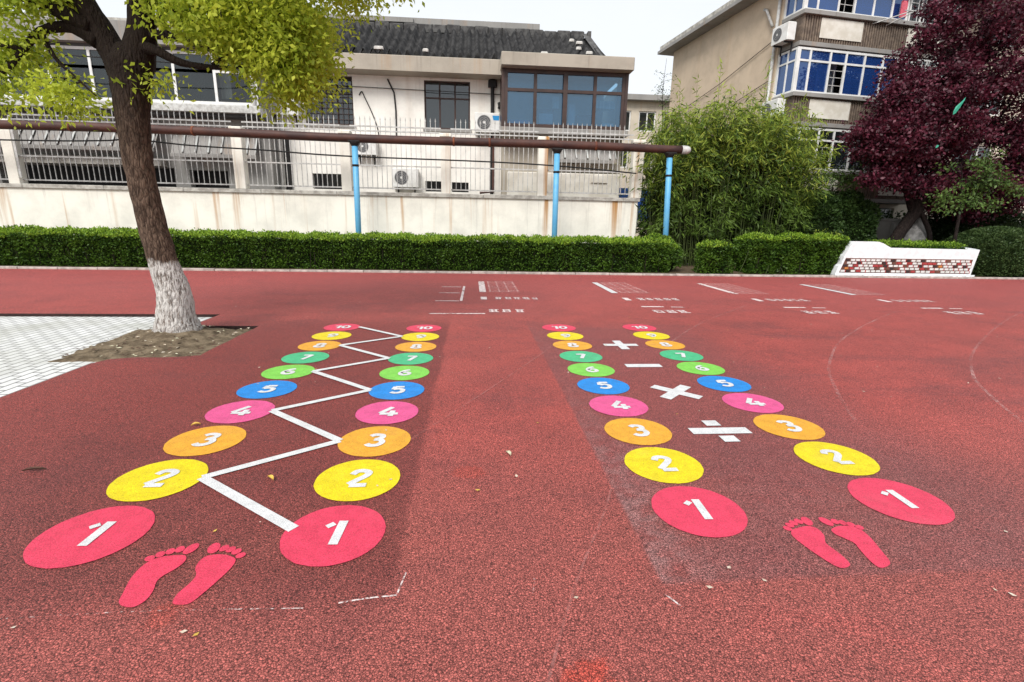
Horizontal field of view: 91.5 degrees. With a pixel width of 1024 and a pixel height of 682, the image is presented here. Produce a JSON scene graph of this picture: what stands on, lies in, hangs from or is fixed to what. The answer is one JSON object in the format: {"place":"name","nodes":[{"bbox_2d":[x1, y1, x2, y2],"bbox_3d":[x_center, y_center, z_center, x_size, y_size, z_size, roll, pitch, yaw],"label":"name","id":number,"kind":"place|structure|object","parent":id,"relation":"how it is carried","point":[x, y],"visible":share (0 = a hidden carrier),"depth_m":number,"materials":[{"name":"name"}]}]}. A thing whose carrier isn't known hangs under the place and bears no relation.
{"place":"outdoors","nodes":[
{"label":"outdoors","id":0,"kind":"place"},
{"bbox_2d":[0,316,211,396],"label":"pavement","id":1,"kind":"structure","parent":0,"point":[30,347],"depth_m":6.13,"materials":[{"name":"white tile"}]},
{"bbox_2d":[48,325,251,361],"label":"soil","id":2,"kind":"structure","parent":0,"point":[142,343],"depth_m":5.85,"materials":[{"name":"brown soil"}]},
{"bbox_2d":[2,0,729,94],"label":"sky","id":3,"kind":"structure","parent":0,"point":[638,29],"materials":[{"name":"white"}]},
{"bbox_2d":[1,265,993,276],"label":"hedge bed","id":4,"kind":"object","parent":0,"point":[685,269],"depth_m":15.00,"materials":[{"name":"soil"}]},
{"bbox_2d":[0,223,674,272],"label":"hedge","id":5,"kind":"object","parent":4,"relation":"on","point":[68,245],"visible":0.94,"depth_m":14.50,"materials":[{"name":"green plant"}]},
{"bbox_2d":[348,140,360,233],"bbox_3d":[-4.822,-4.264,15.606,0.340,3.756,0.320,0,14,-5],"label":"blue post","id":6,"kind":"object","parent":4,"relation":"on","point":[354,144],"visible":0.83,"depth_m":15.39,"materials":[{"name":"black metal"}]},
{"bbox_2d":[551,148,562,236],"bbox_3d":[1.387,-4.245,16.113,0.340,3.716,0.320,0,14,-5],"label":"blue post","id":7,"kind":"object","parent":4,"relation":"on","point":[557,152],"visible":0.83,"depth_m":15.90,"materials":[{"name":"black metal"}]},
{"bbox_2d":[643,232,682,271],"bbox_3d":[4.592,-2.854,15.917,1.678,1.224,1.886,0,14,-5],"label":"round bush","id":8,"kind":"object","parent":4,"relation":"on","point":[674,260],"visible":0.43,"depth_m":15.40,"materials":[{"name":"green plant"}]},
{"bbox_2d":[663,152,676,235],"bbox_3d":[5.054,-4.235,16.411,0.398,3.698,0.320,0,14,-5],"label":"blue post","id":9,"kind":"object","parent":4,"relation":"on","point":[669,157],"visible":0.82,"depth_m":16.19,"materials":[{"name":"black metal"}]},
{"bbox_2d":[0,120,690,153],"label":"overhead pipe","id":10,"kind":"object","parent":9,"relation":"on","point":[342,137],"visible":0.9,"depth_m":15.07,"materials":[{"name":"brown metal"}]},
{"bbox_2d":[0,139,636,173],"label":"hanging cable","id":11,"kind":"object","parent":10,"relation":"hanging from","point":[317,154],"visible":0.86,"depth_m":15.34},
{"bbox_2d":[691,238,735,273],"bbox_3d":[6.226,-2.606,15.464,1.152,1.142,1.101,0,14,-5],"label":"hedge","id":12,"kind":"object","parent":4,"relation":"on","point":[714,257],"visible":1,"depth_m":15.18,"materials":[{"name":"green plant"}]},
{"bbox_2d":[728,231,849,274],"bbox_3d":[8.821,-2.848,16.058,3.558,1.435,1.555,0,14,-5],"label":"hedge","id":13,"kind":"object","parent":4,"relation":"on","point":[790,252],"visible":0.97,"depth_m":15.56,"materials":[{"name":"green plant"}]},
{"bbox_2d":[831,241,979,276],"bbox_3d":[12.858,-2.604,15.892,5.513,1.060,1.455,-4,14,-19],"label":"planter","id":14,"kind":"object","parent":4,"relation":"on","point":[863,258],"visible":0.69,"depth_m":15.66,"materials":[{"name":"white tile"}]},
{"bbox_2d":[868,237,967,248],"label":"hedge","id":15,"kind":"object","parent":14,"relation":"in","point":[892,243],"visible":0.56,"depth_m":16.07,"materials":[{"name":"green plant"}]},
{"bbox_2d":[831,0,1023,240],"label":"plum tree","id":16,"kind":"object","parent":4,"relation":"on","point":[900,130],"visible":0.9,"depth_m":16.49,"materials":[{"name":"purple plant"}]},
{"bbox_2d":[923,144,1023,241],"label":"young green tree","id":17,"kind":"object","parent":4,"relation":"on","point":[975,186],"visible":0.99,"depth_m":16.33,"materials":[{"name":"green plant"}]},
{"bbox_2d":[938,226,1023,276],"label":"round bush","id":18,"kind":"object","parent":4,"relation":"on","point":[1001,252],"visible":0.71,"depth_m":16.08,"materials":[{"name":"green plant"}]},
{"bbox_2d":[0,269,1023,681],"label":"playground","id":19,"kind":"object","parent":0,"point":[502,567],"visible":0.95,"depth_m":2.88,"materials":[{"name":"red rubber"}]},
{"bbox_2d":[23,506,154,568],"bbox_3d":[-2.003,0.920,2.386,0.486,0.004,0.487,0,14,-5],"label":"painted circle","id":20,"kind":"object","parent":19,"relation":"on","point":[89,536],"visible":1,"depth_m":2.36,"materials":[{"name":"paint"}]},
{"bbox_2d":[106,459,207,500],"bbox_3d":[-2.044,0.796,2.896,0.487,0.004,0.486,0,14,-5],"label":"painted circle","id":21,"kind":"object","parent":19,"relation":"on","point":[157,480],"visible":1,"depth_m":2.88,"materials":[{"name":"yellow paint"}]},
{"bbox_2d":[119,543,198,606],"bbox_3d":[-1.533,0.992,2.136,0.192,0.001,0.395,0,14,-5],"label":"painted footprint","id":22,"kind":"object","parent":19,"relation":"on","point":[140,586],"visible":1,"depth_m":2.13,"materials":[{"name":"paint"}]},
{"bbox_2d":[163,426,245,455],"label":"painted circle","id":23,"kind":"object","parent":19,"relation":"on","point":[205,440],"visible":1,"depth_m":3.39,"materials":[{"name":"orange paint"}]},
{"bbox_2d":[173,543,245,604],"bbox_3d":[-1.295,0.992,2.156,0.191,0.001,0.392,0,14,-5],"label":"painted footprint","id":24,"kind":"object","parent":19,"relation":"on","point":[210,570],"visible":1,"depth_m":2.15,"materials":[{"name":"paint"}]},
{"bbox_2d":[205,400,274,422],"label":"painted circle","id":25,"kind":"object","parent":19,"relation":"on","point":[240,411],"visible":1,"depth_m":3.90,"materials":[{"name":"pink paint"}]},
{"bbox_2d":[236,380,296,398],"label":"painted circle","id":26,"kind":"object","parent":19,"relation":"on","point":[266,389],"visible":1,"depth_m":4.41,"materials":[{"name":"blue paint"}]},
{"bbox_2d":[261,365,314,378],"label":"painted circle","id":27,"kind":"object","parent":19,"relation":"on","point":[287,371],"visible":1,"depth_m":4.92,"materials":[{"name":"paint"}]},
{"bbox_2d":[197,326,402,531],"bbox_3d":[-1.607,0.361,4.717,0.735,0.003,4.784,0,14,-5],"label":"zigzag line","id":28,"kind":"object","parent":19,"relation":"on","point":[257,508],"visible":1,"depth_m":3.21,"materials":[{"name":"white paint"}]},
{"bbox_2d":[281,352,328,363],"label":"painted circle","id":29,"kind":"object","parent":19,"relation":"on","point":[304,357],"visible":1,"depth_m":5.43,"materials":[{"name":"green paint"}]},
{"bbox_2d":[298,341,340,350],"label":"painted circle","id":30,"kind":"object","parent":19,"relation":"on","point":[317,345],"visible":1,"depth_m":5.93,"materials":[{"name":"orange paint"}]},
{"bbox_2d":[312,331,350,339],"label":"painted circle","id":31,"kind":"object","parent":19,"relation":"on","point":[334,335],"visible":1,"depth_m":6.45,"materials":[{"name":"yellow paint"}]},
{"bbox_2d":[280,505,385,566],"bbox_3d":[-0.866,0.932,2.428,0.487,0.004,0.485,0,14,-5],"label":"painted circle","id":32,"kind":"object","parent":19,"relation":"on","point":[333,535],"visible":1,"depth_m":2.40,"materials":[{"name":"paint"}]},
{"bbox_2d":[324,324,359,330],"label":"painted circle","id":33,"kind":"object","parent":19,"relation":"on","point":[339,327],"visible":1,"depth_m":6.95,"materials":[{"name":"paint"}]},
{"bbox_2d":[314,459,399,500],"bbox_3d":[-0.906,0.808,2.937,0.485,0.004,0.485,0,14,-5],"label":"painted circle","id":34,"kind":"object","parent":19,"relation":"on","point":[355,480],"visible":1,"depth_m":2.92,"materials":[{"name":"yellow paint"}]},
{"bbox_2d":[338,426,410,456],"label":"painted circle","id":35,"kind":"object","parent":19,"relation":"on","point":[372,441],"visible":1,"depth_m":3.43,"materials":[{"name":"orange paint"}]},
{"bbox_2d":[355,401,417,423],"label":"painted circle","id":36,"kind":"object","parent":19,"relation":"on","point":[387,412],"visible":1,"depth_m":3.93,"materials":[{"name":"pink paint"}]},
{"bbox_2d":[369,381,423,399],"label":"painted circle","id":37,"kind":"object","parent":19,"relation":"on","point":[396,390],"visible":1,"depth_m":4.45,"materials":[{"name":"blue paint"}]},
{"bbox_2d":[379,366,428,379],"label":"painted circle","id":38,"kind":"object","parent":19,"relation":"on","point":[403,372],"visible":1,"depth_m":4.96,"materials":[{"name":"paint"}]},
{"bbox_2d":[388,353,432,364],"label":"painted circle","id":39,"kind":"object","parent":19,"relation":"on","point":[410,358],"visible":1,"depth_m":5.46,"materials":[{"name":"green paint"}]},
{"bbox_2d":[395,342,435,351],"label":"painted circle","id":40,"kind":"object","parent":19,"relation":"on","point":[415,346],"visible":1,"depth_m":5.97,"materials":[{"name":"orange paint"}]},
{"bbox_2d":[401,333,438,340],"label":"painted circle","id":41,"kind":"object","parent":19,"relation":"on","point":[420,336],"visible":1,"depth_m":6.48,"materials":[{"name":"yellow paint"}]},
{"bbox_2d":[406,325,440,331],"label":"painted circle","id":42,"kind":"object","parent":19,"relation":"on","point":[422,328],"visible":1,"depth_m":6.98,"materials":[{"name":"paint"}]},
{"bbox_2d":[478,281,536,311],"bbox_3d":[-0.109,-0.986,10.411,1.129,0.001,4.251,0,14,-5],"label":"lane marking","id":43,"kind":"object","parent":19,"relation":"on","point":[482,288],"visible":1,"depth_m":10.82,"materials":[{"name":"grey paint"}]},
{"bbox_2d":[11,277,1015,635],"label":"litter","id":44,"kind":"object","parent":19,"relation":"on","point":[517,475],"visible":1,"depth_m":2.13,"materials":[{"name":"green plant"}]},
{"bbox_2d":[542,324,575,330],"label":"painted circle","id":45,"kind":"object","parent":19,"relation":"on","point":[556,327],"visible":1,"depth_m":7.20,"materials":[{"name":"paint"}]},
{"bbox_2d":[547,332,582,339],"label":"painted circle","id":46,"kind":"object","parent":19,"relation":"on","point":[565,335],"visible":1,"depth_m":6.70,"materials":[{"name":"yellow paint"}]},
{"bbox_2d":[553,341,591,349],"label":"painted circle","id":47,"kind":"object","parent":19,"relation":"on","point":[573,345],"visible":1,"depth_m":6.18,"materials":[{"name":"orange paint"}]},
{"bbox_2d":[559,351,601,361],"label":"painted circle","id":48,"kind":"object","parent":19,"relation":"on","point":[580,356],"visible":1,"depth_m":5.68,"materials":[{"name":"green paint"}]},
{"bbox_2d":[568,363,614,376],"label":"painted circle","id":49,"kind":"object","parent":19,"relation":"on","point":[591,369],"visible":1,"depth_m":5.18,"materials":[{"name":"paint"}]},
{"bbox_2d":[577,378,629,393],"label":"painted circle","id":50,"kind":"object","parent":19,"relation":"on","point":[603,385],"visible":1,"depth_m":4.68,"materials":[{"name":"blue paint"}]},
{"bbox_2d":[589,395,647,415],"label":"painted circle","id":51,"kind":"object","parent":19,"relation":"on","point":[618,405],"visible":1,"depth_m":4.18,"materials":[{"name":"pink paint"}]},
{"bbox_2d":[604,341,637,348],"bbox_3d":[1.365,0.047,6.265,0.382,0.001,0.389,12,17,38],"label":"plus sign","id":52,"kind":"object","parent":19,"relation":"on","point":[620,344],"visible":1,"depth_m":6.25,"materials":[{"name":"white paint"}]},
{"bbox_2d":[604,418,671,444],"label":"painted circle","id":53,"kind":"object","parent":19,"relation":"on","point":[637,431],"visible":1,"depth_m":3.67,"materials":[{"name":"orange paint"}]},
{"bbox_2d":[622,324,655,330],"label":"painted circle","id":54,"kind":"object","parent":19,"relation":"on","point":[638,327],"visible":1,"depth_m":7.31,"materials":[{"name":"paint"}]},
{"bbox_2d":[592,282,690,312],"bbox_3d":[2.756,-0.987,10.642,1.146,0.001,4.250,0,14,-5],"label":"lane marking","id":55,"kind":"object","parent":19,"relation":"on","point":[612,291],"visible":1,"depth_m":10.90,"materials":[{"name":"white paint"}]},
{"bbox_2d":[633,332,669,339],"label":"painted circle","id":56,"kind":"object","parent":19,"relation":"on","point":[652,335],"visible":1,"depth_m":6.80,"materials":[{"name":"yellow paint"}]},
{"bbox_2d":[624,447,703,482],"bbox_3d":[0.966,0.784,3.188,0.488,0.004,0.488,0,14,-5],"label":"painted circle","id":57,"kind":"object","parent":19,"relation":"on","point":[665,465],"visible":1,"depth_m":3.17,"materials":[{"name":"yellow paint"}]},
{"bbox_2d":[645,340,684,348],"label":"painted circle","id":58,"kind":"object","parent":19,"relation":"on","point":[662,344],"visible":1,"depth_m":6.31,"materials":[{"name":"orange paint"}]},
{"bbox_2d":[651,385,702,398],"bbox_3d":[1.498,0.463,4.560,0.400,0.001,0.400,0,14,-5],"label":"multiplication sign","id":59,"kind":"object","parent":19,"relation":"on","point":[675,392],"visible":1,"depth_m":4.54,"materials":[{"name":"white paint"}]},
{"bbox_2d":[660,350,702,360],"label":"painted circle","id":60,"kind":"object","parent":19,"relation":"on","point":[680,355],"visible":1,"depth_m":5.81,"materials":[{"name":"green paint"}]},
{"bbox_2d":[651,486,747,536],"bbox_3d":[1.002,0.906,2.687,0.488,0.004,0.486,0,14,-5],"label":"painted circle","id":61,"kind":"object","parent":19,"relation":"on","point":[699,511],"visible":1,"depth_m":2.67,"materials":[{"name":"paint"}]},
{"bbox_2d":[677,362,724,374],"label":"painted circle","id":62,"kind":"object","parent":19,"relation":"on","point":[701,368],"visible":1,"depth_m":5.31,"materials":[{"name":"paint"}]},
{"bbox_2d":[688,420,751,441],"bbox_3d":[1.551,0.667,3.721,0.416,0.001,0.370,10,16,34],"label":"division sign","id":63,"kind":"object","parent":19,"relation":"on","point":[726,430],"visible":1,"depth_m":3.72,"materials":[{"name":"white paint"}]},
{"bbox_2d":[697,376,750,391],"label":"painted circle","id":64,"kind":"object","parent":19,"relation":"on","point":[722,383],"visible":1,"depth_m":4.81,"materials":[{"name":"blue paint"}]},
{"bbox_2d":[722,393,783,412],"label":"painted circle","id":65,"kind":"object","parent":19,"relation":"on","point":[753,402],"visible":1,"depth_m":4.31,"materials":[{"name":"pink paint"}]},
{"bbox_2d":[697,283,838,313],"bbox_3d":[5.492,-0.987,10.863,1.156,0.001,4.251,0,14,-5],"label":"lane marking","id":66,"kind":"object","parent":19,"relation":"on","point":[751,293],"visible":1,"depth_m":11.43,"materials":[{"name":"grey paint"}]},
{"bbox_2d":[753,414,824,439],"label":"painted circle","id":67,"kind":"object","parent":19,"relation":"on","point":[789,426],"visible":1,"depth_m":3.81,"materials":[{"name":"orange paint"}]},
{"bbox_2d":[783,517,849,567],"bbox_3d":[1.483,0.976,2.442,0.189,0.001,0.397,0,14,-5],"label":"painted footprint","id":68,"kind":"object","parent":19,"relation":"on","point":[811,538],"visible":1,"depth_m":2.44,"materials":[{"name":"paint"}]},
{"bbox_2d":[794,442,879,474],"bbox_3d":[2.154,0.773,3.325,0.485,0.004,0.485,0,14,-5],"label":"painted circle","id":69,"kind":"object","parent":19,"relation":"on","point":[837,458],"visible":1,"depth_m":3.31,"materials":[{"name":"yellow paint"}]},
{"bbox_2d":[818,517,889,567],"bbox_3d":[1.715,0.978,2.453,0.189,0.001,0.397,0,14,-5],"label":"painted footprint","id":70,"kind":"object","parent":19,"relation":"on","point":[868,547],"visible":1,"depth_m":2.46,"materials":[{"name":"paint"}]},
{"bbox_2d":[800,284,980,313],"bbox_3d":[8.252,-0.988,11.086,1.135,0.001,4.251,0,14,-5],"label":"lane marking","id":71,"kind":"object","parent":19,"relation":"on","point":[881,300],"visible":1,"depth_m":11.36,"materials":[{"name":"white paint"}]},
{"bbox_2d":[847,478,954,524],"bbox_3d":[2.190,0.895,2.827,0.487,0.004,0.489,0,14,-5],"label":"painted circle","id":72,"kind":"object","parent":19,"relation":"on","point":[901,501],"visible":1,"depth_m":2.81,"materials":[{"name":"paint"}]},
{"label":"ground","id":73,"kind":"structure","parent":0,"visible":0},
{"bbox_2d":[0,0,424,332],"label":"camphor tree","id":74,"kind":"object","parent":73,"relation":"on","point":[286,45],"visible":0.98,"depth_m":5.38,"materials":[{"name":"green plant"}]},
{"bbox_2d":[0,13,634,197],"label":"old house","id":75,"kind":"structure","parent":73,"relation":"on","point":[445,73],"depth_m":18.17,"materials":[{"name":"white paint"}]},
{"bbox_2d":[2,43,259,105],"bbox_3d":[-16.869,-8.666,16.001,16.850,1.570,0.370,0,14,-5],"label":"window","id":76,"kind":"structure","parent":75,"relation":"in","point":[196,78],"depth_m":16.42,"materials":[{"name":"white plastic"}]},
{"bbox_2d":[270,96,300,126],"bbox_3d":[-8.079,-8.166,17.783,1.000,0.930,0.390,0,14,-5],"label":"air conditioner","id":77,"kind":"object","parent":75,"relation":"attached to","point":[287,109],"visible":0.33,"depth_m":17.63,"materials":[{"name":"white metal"}]},
{"bbox_2d":[306,76,353,124],"bbox_3d":[-6.618,-8.709,18.084,1.720,1.640,0.120,0,14,-5],"label":"window","id":78,"kind":"structure","parent":75,"relation":"in","point":[345,114],"depth_m":18.16,"materials":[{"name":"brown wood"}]},
{"bbox_2d":[358,143,377,164],"bbox_3d":[-5.342,-6.933,18.307,0.800,0.910,0.386,0,14,-5],"label":"air conditioner","id":79,"kind":"object","parent":75,"relation":"attached to","point":[368,145],"visible":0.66,"depth_m":18.13,"materials":[{"name":"white metal"}]},
{"bbox_2d":[392,168,418,192],"bbox_3d":[-3.966,-5.913,18.667,0.960,1.010,0.386,0,14,-5],"label":"air conditioner","id":80,"kind":"object","parent":75,"relation":"attached to","point":[404,177],"visible":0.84,"depth_m":18.46,"materials":[{"name":"white metal"}]},
{"bbox_2d":[424,80,469,128],"bbox_3d":[-2.390,-8.692,18.455,1.670,1.650,0.070,0,14,-5],"label":"window","id":81,"kind":"structure","parent":75,"relation":"in","point":[445,107],"depth_m":18.44,"materials":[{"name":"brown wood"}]},
{"bbox_2d":[475,112,499,137],"bbox_3d":[-0.918,-7.857,18.439,0.920,1.010,0.386,0,14,-5],"label":"air conditioner","id":82,"kind":"object","parent":75,"relation":"attached to","point":[492,118],"visible":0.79,"depth_m":18.22,"materials":[{"name":"white metal"}]},
{"bbox_2d":[500,68,628,129],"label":"window","id":83,"kind":"structure","parent":75,"relation":"in","point":[540,98],"depth_m":18.24,"materials":[{"name":"brown metal"}]},
{"bbox_2d":[0,105,645,242],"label":"boundary wall","id":84,"kind":"structure","parent":73,"relation":"on","point":[242,205],"depth_m":16.39,"materials":[{"name":"concrete"}]},
{"bbox_2d":[0,266,1023,278],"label":"kerb","id":85,"kind":"structure","parent":73,"relation":"on","point":[385,271],"depth_m":14.26,"materials":[{"name":"concrete"}]},
{"bbox_2d":[604,94,669,236],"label":"distant building","id":86,"kind":"structure","parent":73,"relation":"on","point":[641,107],"depth_m":34.20,"materials":[{"name":"white paint"}]},
{"bbox_2d":[638,111,655,131],"bbox_3d":[9.263,-15.092,34.350,1.200,1.300,0.060,0,14,-5],"label":"window","id":87,"kind":"structure","parent":86,"relation":"in","point":[643,115],"depth_m":34.32,"materials":[{"name":"white plastic"}]},
{"bbox_2d":[654,59,679,136],"bbox_3d":[5.547,-6.678,18.869,1.026,7.300,0.969,-7,16,-31],"label":"thin sapling","id":88,"kind":"object","parent":73,"relation":"on","point":[662,92],"visible":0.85,"depth_m":18.33,"materials":[{"name":"green plant"}]},
{"bbox_2d":[636,124,796,264],"bbox_3d":[7.664,-5.261,18.189,6.219,4.947,1.876,0,14,-5],"label":"evergreen shrub","id":89,"kind":"object","parent":73,"relation":"on","point":[708,213],"visible":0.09,"depth_m":17.84,"materials":[{"name":"green plant"}]},
{"bbox_2d":[609,54,848,265],"bbox_3d":[7.537,-6.112,17.578,8.001,7.181,4.161,0,14,-5],"label":"bamboo clump","id":90,"kind":"object","parent":73,"relation":"on","point":[776,156],"visible":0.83,"depth_m":16.96,"materials":[{"name":"green plant"}]},
{"bbox_2d":[635,204,938,233],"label":"undergrowth","id":91,"kind":"object","parent":73,"relation":"on","point":[890,215],"visible":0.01,"depth_m":19.85,"materials":[{"name":"green plant"}]},
{"bbox_2d":[776,187,847,235],"bbox_3d":[10.930,-4.238,18.447,2.623,2.954,2.234,0,14,-5],"label":"evergreen shrub","id":92,"kind":"object","parent":73,"relation":"on","point":[823,220],"visible":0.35,"depth_m":17.69,"materials":[{"name":"green plant"}]},
{"bbox_2d":[798,160,877,191],"bbox_3d":[12.099,-4.985,18.756,3.630,4.318,1.966,0,14,-5],"label":"creeper shrub","id":93,"kind":"object","parent":73,"relation":"on","point":[843,180],"visible":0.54,"depth_m":18.33,"materials":[{"name":"green plant"}]},
{"bbox_2d":[657,0,1023,218],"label":"apartment block","id":94,"kind":"structure","parent":73,"relation":"on","point":[830,62],"depth_m":18.94,"materials":[{"name":"beige paint"}]},
{"bbox_2d":[761,98,785,119],"bbox_3d":[9.853,-8.562,18.899,0.386,0.970,0.900,-2,14,-12],"label":"air conditioner","id":95,"kind":"object","parent":94,"relation":"attached to","point":[777,101],"visible":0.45,"depth_m":18.52,"materials":[{"name":"white metal"}]},
{"bbox_2d":[771,21,796,56],"bbox_3d":[9.913,-11.016,18.244,0.386,0.930,0.840,-2,14,-12],"label":"air conditioner","id":96,"kind":"object","parent":94,"relation":"attached to","point":[783,34],"visible":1,"depth_m":18.03,"materials":[{"name":"white metal"}]},
{"bbox_2d":[773,46,799,97],"bbox_3d":[10.188,-9.957,18.544,0.066,1.500,0.998,-2,14,-12],"label":"window","id":97,"kind":"structure","parent":94,"relation":"in","point":[787,64],"depth_m":18.50,"materials":[{"name":"white plastic"}]},
{"bbox_2d":[783,0,806,18],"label":"window","id":98,"kind":"structure","parent":94,"relation":"in","point":[792,7],"depth_m":18.10,"materials":[{"name":"white plastic"}]},
{"bbox_2d":[792,126,872,171],"bbox_3d":[12.408,-7.326,19.204,4.380,1.500,0.100,-2,14,-12],"label":"window","id":99,"kind":"structure","parent":94,"relation":"in","point":[838,161],"depth_m":19.18,"materials":[{"name":"white plastic"}]},
{"bbox_2d":[806,0,909,20],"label":"window","id":100,"kind":"structure","parent":94,"relation":"in","point":[876,8],"depth_m":18.11,"materials":[{"name":"white plastic"}]},
{"bbox_2d":[794,46,928,98],"bbox_3d":[13.507,-10.026,19.094,6.655,1.500,0.700,-2,14,-12],"label":"window","id":101,"kind":"structure","parent":94,"relation":"in","point":[816,67],"depth_m":18.48,"materials":[{"name":"white plastic"}]},
{"bbox_2d":[899,0,908,17],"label":"hanging cloth","id":102,"kind":"object","parent":94,"relation":"hanging from","point":[904,5],"visible":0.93,"depth_m":18.23,"materials":[{"name":"pink fabric"}]},
{"bbox_2d":[907,0,960,23],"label":"window","id":103,"kind":"structure","parent":94,"relation":"in","point":[911,1],"depth_m":18.50,"materials":[{"name":"white plastic"}]},
{"bbox_2d":[833,187,882,240],"bbox_3d":[12.508,-4.329,18.774,2.224,2.764,2.216,-11,18,-42],"label":"evergreen shrub","id":104,"kind":"object","parent":73,"relation":"on","point":[859,216],"visible":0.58,"depth_m":18.03,"materials":[{"name":"green plant"}]},
{"bbox_2d":[903,218,926,245],"bbox_3d":[14.823,-4.034,18.549,1.327,1.162,0.960,0,14,-5],"label":"ornamental rock","id":105,"kind":"object","parent":73,"relation":"on","point":[916,231],"visible":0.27,"depth_m":18.21,"materials":[{"name":"grey stone"}]},
{"bbox_2d":[876,218,1020,239],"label":"grey wall","id":106,"kind":"structure","parent":73,"relation":"on","point":[886,228],"depth_m":19.60,"materials":[{"name":"concrete"}]},
{"bbox_2d":[925,204,1023,245],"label":"evergreen shrub","id":107,"kind":"object","parent":73,"relation":"on","point":[943,230],"visible":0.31,"depth_m":18.48,"materials":[{"name":"green plant"}]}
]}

